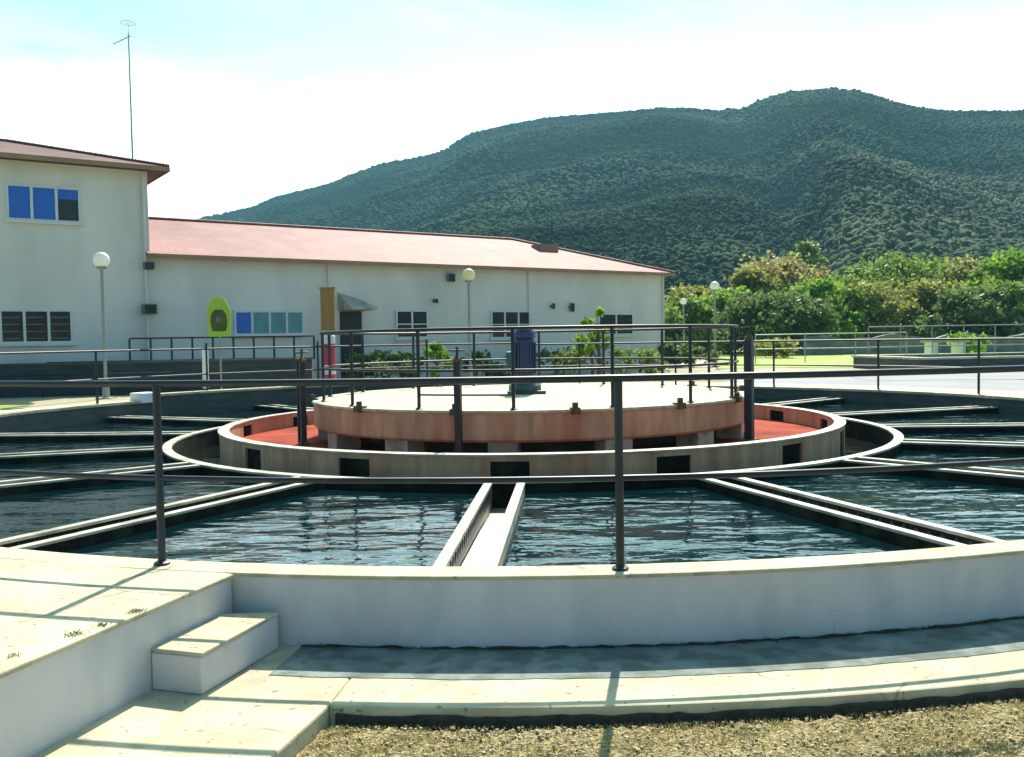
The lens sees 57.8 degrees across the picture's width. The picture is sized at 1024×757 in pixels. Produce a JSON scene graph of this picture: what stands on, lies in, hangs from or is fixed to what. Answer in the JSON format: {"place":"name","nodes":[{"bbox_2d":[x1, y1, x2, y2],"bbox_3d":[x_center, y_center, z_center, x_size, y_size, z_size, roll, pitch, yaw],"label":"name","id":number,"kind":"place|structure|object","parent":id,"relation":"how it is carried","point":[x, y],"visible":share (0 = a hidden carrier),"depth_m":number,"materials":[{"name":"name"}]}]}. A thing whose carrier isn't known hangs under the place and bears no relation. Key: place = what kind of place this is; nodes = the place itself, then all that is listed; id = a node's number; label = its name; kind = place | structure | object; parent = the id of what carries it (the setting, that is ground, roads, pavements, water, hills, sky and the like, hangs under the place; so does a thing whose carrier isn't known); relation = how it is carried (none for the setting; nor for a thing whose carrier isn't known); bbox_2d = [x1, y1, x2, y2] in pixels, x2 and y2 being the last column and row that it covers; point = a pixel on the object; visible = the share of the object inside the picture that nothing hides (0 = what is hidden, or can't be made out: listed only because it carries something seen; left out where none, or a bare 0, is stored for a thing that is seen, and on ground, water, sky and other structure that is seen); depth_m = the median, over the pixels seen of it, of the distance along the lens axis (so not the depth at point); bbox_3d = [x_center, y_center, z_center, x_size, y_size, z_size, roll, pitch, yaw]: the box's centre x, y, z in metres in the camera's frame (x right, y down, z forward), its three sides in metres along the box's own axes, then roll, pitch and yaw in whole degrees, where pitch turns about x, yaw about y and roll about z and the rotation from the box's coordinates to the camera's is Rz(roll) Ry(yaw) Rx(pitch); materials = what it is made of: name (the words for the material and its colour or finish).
{"place":"outdoors","nodes":[
{"label":"outdoors","id":0,"kind":"place"},
{"bbox_2d":[0,400,129,412],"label":"apron","id":1,"kind":"object","parent":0,"point":[51,406],"visible":0.02,"depth_m":17.30,"materials":[{"name":"concrete"}]},
{"bbox_2d":[207,297,230,388],"bbox_3d":[-6.514,-0.788,20.697,0.520,2.070,0.072,-1,2,0],"label":"warning sign","id":2,"kind":"object","parent":1,"relation":"on","point":[219,316],"visible":0.92,"depth_m":20.64,"materials":[{"name":"paint"}]},
{"bbox_2d":[319,287,335,378],"bbox_3d":[-4.216,-0.958,21.326,0.380,2.280,0.300,-1,2,0],"label":"marker post","id":3,"kind":"object","parent":1,"relation":"on","point":[327,299],"visible":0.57,"depth_m":21.25,"materials":[{"name":"yellow paint"}]},
{"bbox_2d":[0,346,1023,733],"bbox_3d":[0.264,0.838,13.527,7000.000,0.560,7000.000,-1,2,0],"label":"ground","id":4,"kind":"structure","parent":0,"point":[40,402],"depth_m":23.36,"materials":[{"name":"beige concrete"}]},
{"bbox_2d":[0,405,28,408],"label":"lawn patch","id":5,"kind":"object","parent":4,"relation":"on","point":[5,406],"visible":1,"depth_m":17.70,"materials":[{"name":"green plant"}]},
{"bbox_2d":[0,138,169,363],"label":"two storey building","id":6,"kind":"structure","parent":4,"relation":"on","point":[67,215],"depth_m":22.68,"materials":[{"name":"white paint"}]},
{"bbox_2d":[0,309,76,345],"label":"window","id":7,"kind":"structure","parent":6,"relation":"in","point":[22,313],"depth_m":22.25,"materials":[{"name":"black glass"}]},
{"bbox_2d":[4,183,83,225],"bbox_3d":[-11.232,-4.167,22.278,1.730,0.912,0.140,-3,3,-35],"label":"window","id":8,"kind":"structure","parent":6,"relation":"in","point":[34,204],"depth_m":22.23,"materials":[{"name":"blue glass"}]},
{"bbox_2d":[112,20,135,158],"bbox_3d":[-10.454,-7.451,25.180,0.631,4.336,0.414,-1,2,0],"label":"antenna mast","id":9,"kind":"object","parent":6,"relation":"on","point":[129,85],"visible":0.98,"depth_m":25.15,"materials":[{"name":"grey metal"}]},
{"bbox_2d":[141,304,156,313],"bbox_3d":[-9.228,-1.762,23.591,0.340,0.260,0.342,-3,3,-35],"label":"alarm box","id":10,"kind":"object","parent":6,"relation":"attached to","point":[148,308],"visible":1,"depth_m":23.45,"materials":[{"name":"grey metal"}]},
{"bbox_2d":[143,262,154,269],"bbox_3d":[-9.248,-2.862,23.604,0.260,0.200,0.242,-3,3,-35],"label":"floodlight","id":11,"kind":"object","parent":6,"relation":"attached to","point":[148,265],"visible":1,"depth_m":23.50,"materials":[{"name":"grey metal"}]},
{"bbox_2d":[0,372,172,397],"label":"railing","id":12,"kind":"object","parent":4,"relation":"on","point":[78,374],"visible":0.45,"depth_m":20.88,"materials":[{"name":"metal"}]},
{"bbox_2d":[93,252,116,398],"bbox_3d":[-8.739,-1.082,19.866,0.340,3.240,0.340,-1,2,0],"label":"street lamp","id":13,"kind":"object","parent":4,"relation":"on","point":[101,261],"visible":0.95,"depth_m":19.82,"materials":[{"name":"metal"}]},
{"bbox_2d":[0,579,231,756],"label":"wall","id":14,"kind":"structure","parent":4,"relation":"on","point":[48,702],"depth_m":3.91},
{"bbox_2d":[0,558,232,678],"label":"raised walkway paving","id":15,"kind":"structure","parent":14,"relation":"on","point":[44,606],"depth_m":4.45,"materials":[{"name":"concrete"}]},
{"bbox_2d":[2,608,144,658],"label":"edge weeds","id":16,"kind":"object","parent":15,"relation":"on","point":[99,625],"visible":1,"depth_m":3.93,"materials":[{"name":"plant"}]},
{"bbox_2d":[0,357,315,397],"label":"back basin","id":17,"kind":"object","parent":4,"relation":"on","point":[181,366],"visible":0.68,"depth_m":21.47,"materials":[{"name":"concrete"}]},
{"bbox_2d":[128,335,314,360],"bbox_3d":[-6.838,-0.728,21.984,4.258,0.552,0.050,-1,2,-10],"label":"railing","id":18,"kind":"object","parent":17,"relation":"on","point":[192,351],"visible":0.62,"depth_m":21.93,"materials":[{"name":"metal"}]},
{"bbox_2d":[31,645,349,756],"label":"walkway","id":19,"kind":"structure","parent":4,"relation":"on","point":[255,709],"depth_m":3.93,"materials":[{"name":"concrete"}]},
{"bbox_2d":[152,612,278,693],"bbox_3d":[-1.438,1.326,4.558,0.276,0.195,0.658,0,3,17],"label":"step","id":20,"kind":"object","parent":19,"relation":"on","point":[203,658],"visible":1,"depth_m":4.38,"materials":[{"name":"concrete"}]},
{"bbox_2d":[201,347,208,388],"bbox_3d":[-7.005,-0.241,21.204,0.140,0.950,0.140,-1,2,0],"label":"white post","id":21,"kind":"object","parent":4,"relation":"on","point":[203,364],"visible":0.35,"depth_m":21.14,"materials":[{"name":"metal"}]},
{"bbox_2d":[343,352,371,378],"bbox_3d":[-4.277,-0.273,25.825,0.836,0.983,0.947,-1,2,0],"label":"shrub","id":22,"kind":"object","parent":4,"relation":"on","point":[355,360],"visible":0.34,"depth_m":25.69,"materials":[{"name":"green plant"}]},
{"bbox_2d":[357,349,416,377],"bbox_3d":[-3.514,-0.301,25.351,1.544,1.054,1.951,-3,3,-36],"label":"shrub","id":23,"kind":"object","parent":4,"relation":"on","point":[378,356],"visible":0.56,"depth_m":25.19,"materials":[{"name":"green plant"}]},
{"bbox_2d":[146,216,674,378],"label":"long building","id":24,"kind":"structure","parent":4,"relation":"on","point":[261,279],"depth_m":27.98,"materials":[{"name":"white paint"}]},
{"bbox_2d":[233,310,303,335],"bbox_3d":[-6.662,-1.500,25.520,2.082,0.730,0.140,-3,3,-35],"label":"window","id":25,"kind":"structure","parent":24,"relation":"in","point":[246,323],"depth_m":25.50,"materials":[{"name":"blue glass"}]},
{"bbox_2d":[340,311,361,378],"bbox_3d":[-4.663,-0.937,26.960,0.679,2.020,0.035,-3,3,-35],"label":"door","id":26,"kind":"structure","parent":24,"relation":"in","point":[349,320],"depth_m":26.88,"materials":[{"name":"black paint"}]},
{"bbox_2d":[394,310,430,340],"bbox_3d":[-3.013,-1.612,28.042,1.217,0.913,0.140,-3,3,-35],"label":"window","id":27,"kind":"structure","parent":24,"relation":"in","point":[404,319],"depth_m":28.01,"materials":[{"name":"black glass"}]},
{"bbox_2d":[447,273,454,281],"bbox_3d":[-1.903,-3.117,28.701,0.260,0.260,0.202,-3,3,-35],"label":"floodlight","id":28,"kind":"object","parent":24,"relation":"attached to","point":[450,277],"visible":1,"depth_m":28.60,"materials":[{"name":"grey metal"}]},
{"bbox_2d":[489,311,534,340],"bbox_3d":[-0.006,-1.723,30.116,1.739,0.955,0.140,-3,3,-35],"label":"window","id":29,"kind":"structure","parent":24,"relation":"in","point":[497,318],"depth_m":30.00,"materials":[{"name":"black glass"}]},
{"bbox_2d":[569,303,574,311],"bbox_3d":[2.020,-2.409,31.448,0.160,0.300,0.182,-3,3,-35],"label":"meter box","id":30,"kind":"object","parent":24,"relation":"attached to","point":[572,307],"visible":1,"depth_m":31.37,"materials":[{"name":"grey metal"}]},
{"bbox_2d":[598,313,635,336],"bbox_3d":[3.669,-1.882,32.654,1.725,0.827,0.140,-3,3,-35],"label":"window","id":31,"kind":"structure","parent":24,"relation":"in","point":[608,318],"depth_m":32.72,"materials":[{"name":"black glass"}]},
{"bbox_2d":[398,352,425,377],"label":"shrub","id":32,"kind":"object","parent":4,"relation":"on","point":[407,355],"visible":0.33,"depth_m":26.39,"materials":[{"name":"green plant"}]},
{"bbox_2d":[422,341,452,377],"bbox_3d":[-1.945,-0.391,24.796,0.892,1.230,0.937,-1,2,0],"label":"shrub","id":33,"kind":"object","parent":4,"relation":"on","point":[440,354],"visible":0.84,"depth_m":24.64,"materials":[{"name":"green plant"}]},
{"bbox_2d":[462,268,474,376],"bbox_3d":[-1.184,-1.449,25.861,0.360,3.220,0.360,-1,2,0],"label":"street lamp","id":34,"kind":"object","parent":4,"relation":"on","point":[468,275],"visible":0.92,"depth_m":25.80,"materials":[{"name":"metal"}]},
{"bbox_2d":[460,349,510,376],"bbox_3d":[-0.555,-0.375,27.986,2.098,1.070,1.519,-1,2,0],"label":"shrub","id":35,"kind":"object","parent":4,"relation":"on","point":[478,355],"visible":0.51,"depth_m":27.78,"materials":[{"name":"green plant"}]},
{"bbox_2d":[0,381,1023,647],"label":"settling tank","id":36,"kind":"object","parent":4,"relation":"on","point":[466,589],"visible":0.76,"depth_m":7.83,"materials":[{"name":"concrete"}]},
{"bbox_2d":[0,399,1023,565],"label":"water","id":37,"kind":"structure","parent":36,"relation":"in","point":[367,527],"depth_m":7.37,"materials":[{"name":"teal liquid"}]},
{"bbox_2d":[0,338,1023,570],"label":"railing","id":38,"kind":"object","parent":36,"relation":"on","point":[619,478],"visible":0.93,"depth_m":4.97,"materials":[{"name":"metal"}]},
{"bbox_2d":[506,329,545,393],"bbox_3d":[0.201,-0.259,13.681,0.570,0.960,0.480,-1,2,0],"label":"agitator motor","id":39,"kind":"object","parent":36,"relation":"on","point":[525,348],"visible":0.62,"depth_m":13.53,"materials":[{"name":"blue metal"}]},
{"bbox_2d":[320,324,738,409],"bbox_3d":[0.246,-0.246,13.482,5.965,0.949,5.965,-1,2,0],"label":"railing","id":40,"kind":"object","parent":36,"relation":"on","point":[603,368],"visible":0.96,"depth_m":11.55,"materials":[{"name":"metal"}]},
{"bbox_2d":[243,418,820,452],"bbox_3d":[0.263,0.798,13.526,8.420,0.001,8.420,-1,2,0],"label":"rust red sediment","id":41,"kind":"object","parent":36,"relation":"in","point":[766,429],"visible":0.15,"depth_m":13.14,"materials":[{"name":"red paint"}]},
{"bbox_2d":[294,349,309,446],"bbox_3d":[-2.722,0.285,12.029,0.190,1.330,0.270,-2,3,-27],"label":"sluice post","id":42,"kind":"object","parent":41,"relation":"on","point":[301,407],"visible":0.98,"depth_m":11.97,"materials":[{"name":"metal"}]},
{"bbox_2d":[449,347,465,452],"bbox_3d":[-0.599,0.306,10.314,0.190,1.320,0.190,0,2,15],"label":"sluice post","id":43,"kind":"object","parent":41,"relation":"on","point":[458,423],"visible":0.84,"depth_m":10.28,"materials":[{"name":"metal"}]},
{"bbox_2d":[740,323,758,441],"bbox_3d":[2.955,0.095,11.568,0.190,1.560,0.190,1,3,35],"label":"sluice post","id":44,"kind":"object","parent":41,"relation":"on","point":[748,390],"visible":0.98,"depth_m":11.53,"materials":[{"name":"metal"}]},
{"bbox_2d":[184,436,881,464],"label":"channel water","id":45,"kind":"structure","parent":36,"relation":"in","point":[853,445],"depth_m":12.97,"materials":[{"name":"black liquid"}]},
{"bbox_2d":[536,346,587,375],"bbox_3d":[1.798,-0.499,28.935,2.489,1.024,2.151,-3,3,-43],"label":"shrub","id":46,"kind":"object","parent":4,"relation":"on","point":[560,353],"visible":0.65,"depth_m":28.43,"materials":[{"name":"green plant"}]},
{"bbox_2d":[574,307,609,374],"bbox_3d":[2.296,-0.950,25.901,0.988,2.119,0.873,-2,3,-22],"label":"sapling","id":47,"kind":"object","parent":4,"relation":"on","point":[600,311],"visible":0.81,"depth_m":25.86,"materials":[{"name":"green plant"}]},
{"bbox_2d":[568,332,624,374],"bbox_3d":[2.330,-0.651,26.446,1.366,1.470,1.403,1,3,37],"label":"shrub","id":48,"kind":"object","parent":4,"relation":"on","point":[617,353],"visible":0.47,"depth_m":26.38,"materials":[{"name":"green plant"}]},
{"bbox_2d":[605,346,669,373],"bbox_3d":[3.947,-0.531,29.437,2.247,0.992,1.739,-1,2,0],"label":"shrub","id":49,"kind":"object","parent":4,"relation":"on","point":[648,353],"visible":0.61,"depth_m":29.53,"materials":[{"name":"green plant"}]},
{"bbox_2d":[330,650,1023,726],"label":"walkway","id":50,"kind":"structure","parent":4,"relation":"on","point":[950,677],"depth_m":4.18,"materials":[{"name":"concrete"}]},
{"bbox_2d":[269,619,1023,679],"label":"mossy strip","id":51,"kind":"object","parent":50,"relation":"on","point":[727,658],"visible":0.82,"depth_m":4.60,"materials":[{"name":"concrete"}]},
{"bbox_2d":[300,615,1023,650],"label":"weeds","id":52,"kind":"object","parent":51,"relation":"on","point":[673,645],"visible":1,"depth_m":4.81,"materials":[{"name":"green plant"}]},
{"bbox_2d":[301,616,1023,649],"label":"damp soil","id":53,"kind":"structure","parent":50,"relation":"on","point":[740,641],"depth_m":4.81,"materials":[{"name":"brown soil"}]},
{"bbox_2d":[680,298,686,340],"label":"street lamp","id":54,"kind":"object","parent":4,"relation":"on","point":[683,301],"visible":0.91,"depth_m":47.46,"materials":[{"name":"metal"}]},
{"bbox_2d":[657,340,721,367],"bbox_3d":[6.252,-0.858,34.138,2.538,1.103,2.074,1,3,39],"label":"shrub","id":55,"kind":"object","parent":4,"relation":"on","point":[669,350],"visible":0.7,"depth_m":33.87,"materials":[{"name":"green plant"}]},
{"bbox_2d":[664,281,727,350],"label":"tree","id":56,"kind":"object","parent":4,"relation":"on","point":[681,291],"visible":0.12,"depth_m":62.98,"materials":[{"name":"green plant"}]},
{"bbox_2d":[664,294,729,354],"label":"tree","id":57,"kind":"object","parent":4,"relation":"on","point":[697,311],"visible":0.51,"depth_m":51.02,"materials":[{"name":"green plant"}]},
{"bbox_2d":[710,281,720,366],"bbox_3d":[7.469,-1.952,34.153,0.340,3.240,0.340,-1,2,0],"label":"street lamp","id":58,"kind":"object","parent":4,"relation":"on","point":[714,286],"visible":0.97,"depth_m":34.09,"materials":[{"name":"metal"}]},
{"bbox_2d":[726,249,842,351],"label":"tree","id":59,"kind":"object","parent":4,"relation":"on","point":[783,267],"visible":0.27,"depth_m":64.21,"materials":[{"name":"yellow plant"}]},
{"bbox_2d":[786,240,827,280],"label":"tree","id":60,"kind":"object","parent":4,"relation":"on","point":[813,250],"visible":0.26,"depth_m":92.23,"materials":[{"name":"green plant"}]},
{"bbox_2d":[811,247,969,329],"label":"tree","id":61,"kind":"object","parent":4,"relation":"on","point":[899,269],"visible":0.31,"depth_m":66.58,"materials":[{"name":"green plant"}]},
{"bbox_2d":[801,332,1023,354],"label":"stone wall","id":62,"kind":"structure","parent":4,"relation":"on","point":[941,349],"depth_m":50.51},
{"bbox_2d":[851,352,1023,368],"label":"basin","id":63,"kind":"object","parent":4,"relation":"on","point":[986,359],"visible":0.74,"depth_m":26.86,"materials":[{"name":"concrete"}]},
{"bbox_2d":[868,324,1023,354],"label":"railing","id":64,"kind":"object","parent":63,"relation":"on","point":[932,345],"visible":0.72,"depth_m":31.37,"materials":[{"name":"grey metal"}]},
{"bbox_2d":[920,340,969,353],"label":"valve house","id":65,"kind":"structure","parent":4,"relation":"on","point":[954,349],"depth_m":32.76,"materials":[{"name":"concrete"}]},
{"bbox_2d":[937,252,994,285],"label":"tree","id":66,"kind":"object","parent":4,"relation":"on","point":[967,266],"visible":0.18,"depth_m":66.40,"materials":[{"name":"green plant"}]},
{"bbox_2d":[949,245,1023,287],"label":"tree","id":67,"kind":"object","parent":4,"relation":"on","point":[1009,266],"visible":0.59,"depth_m":63.40,"materials":[{"name":"green plant"}]},
{"bbox_2d":[0,0,1023,218],"label":"sky","id":68,"kind":"structure","parent":0,"point":[247,103],"materials":[{"name":"white"}]},
{"bbox_2d":[210,101,1023,332],"bbox_3d":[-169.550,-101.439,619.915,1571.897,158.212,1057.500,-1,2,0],"label":"hills","id":69,"kind":"structure","parent":0,"point":[835,194],"depth_m":392.67,"materials":[{"name":"green plant"}]},
{"bbox_2d":[196,86,1023,301],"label":"hillside woodland","id":70,"kind":"object","parent":69,"relation":"on","point":[526,197],"visible":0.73,"depth_m":344.60,"materials":[{"name":"green plant"}]},
{"bbox_2d":[795,150,1023,282],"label":"pale scrub","id":71,"kind":"object","parent":69,"relation":"on","point":[849,245],"visible":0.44,"depth_m":196.47,"materials":[{"name":"green plant"}]},
{"bbox_2d":[295,696,1023,756],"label":"dry turf ground","id":72,"kind":"structure","parent":0,"point":[599,739],"depth_m":3.83,"materials":[{"name":"beige plant"}]},
{"bbox_2d":[303,699,1023,756],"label":"gravel pebbles","id":73,"kind":"object","parent":72,"relation":"on","point":[894,751],"visible":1,"depth_m":3.83,"materials":[{"name":"beige gravel"}]},
{"bbox_2d":[335,688,1023,731],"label":"edge soil","id":74,"kind":"structure","parent":0,"point":[673,718],"depth_m":4.03,"materials":[{"name":"brown soil"}]},
{"bbox_2d":[542,383,1023,396],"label":"apron","id":75,"kind":"object","parent":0,"point":[1008,393],"visible":0.24,"depth_m":19.35,"materials":[{"name":"concrete"}]},
{"bbox_2d":[718,351,1002,367],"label":"lawn","id":76,"kind":"structure","parent":0,"point":[799,358],"depth_m":41.48,"materials":[{"name":"green plant"}]},
{"bbox_2d":[686,285,757,352],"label":"tree","id":77,"kind":"object","parent":76,"relation":"on","point":[722,296],"visible":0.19,"depth_m":59.08,"materials":[{"name":"green plant"}]},
{"bbox_2d":[718,261,786,352],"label":"tree","id":78,"kind":"object","parent":76,"relation":"on","point":[750,279],"visible":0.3,"depth_m":61.22,"materials":[{"name":"green plant"}]},
{"bbox_2d":[742,336,798,357],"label":"shrub","id":79,"kind":"object","parent":76,"relation":"on","point":[783,353],"visible":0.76,"depth_m":45.53,"materials":[{"name":"green plant"}]},
{"bbox_2d":[711,283,843,353],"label":"tree","id":80,"kind":"object","parent":76,"relation":"on","point":[768,313],"visible":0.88,"depth_m":52.28,"materials":[{"name":"green plant"}]},
{"bbox_2d":[755,332,906,362],"bbox_3d":[12.632,-1.215,36.840,5.816,1.170,0.045,-1,2,9],"label":"railing","id":81,"kind":"object","parent":76,"relation":"on","point":[805,348],"visible":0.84,"depth_m":36.87,"materials":[{"name":"grey metal"}]},
{"bbox_2d":[782,274,882,350],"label":"tree","id":82,"kind":"object","parent":76,"relation":"on","point":[823,288],"visible":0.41,"depth_m":57.79,"materials":[{"name":"green plant"}]},
{"bbox_2d":[838,278,928,338],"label":"tree","id":83,"kind":"object","parent":76,"relation":"on","point":[890,311],"visible":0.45,"depth_m":58.48,"materials":[{"name":"green plant"}]},
{"bbox_2d":[875,276,967,336],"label":"tree","id":84,"kind":"object","parent":76,"relation":"on","point":[923,291],"visible":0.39,"depth_m":60.71,"materials":[{"name":"green plant"}]},
{"bbox_2d":[912,279,1023,337],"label":"tree","id":85,"kind":"object","parent":76,"relation":"on","point":[979,305],"visible":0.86,"depth_m":54.87,"materials":[{"name":"green plant"}]},
{"bbox_2d":[946,331,993,352],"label":"shrub","id":86,"kind":"object","parent":76,"relation":"on","point":[968,349],"visible":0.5,"depth_m":43.53,"materials":[{"name":"green plant"}]},
{"bbox_2d":[955,276,1023,335],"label":"tree","id":87,"kind":"object","parent":76,"relation":"on","point":[1017,308],"visible":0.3,"depth_m":55.45,"materials":[{"name":"green plant"}]},
{"bbox_2d":[719,377,1023,391],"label":"road","id":88,"kind":"structure","parent":0,"point":[1003,384],"depth_m":20.98,"materials":[{"name":"concrete"}]},
{"bbox_2d":[856,372,1023,380],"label":"path","id":89,"kind":"structure","parent":0,"point":[1001,375],"depth_m":23.23,"materials":[{"name":"concrete"}]}
]}

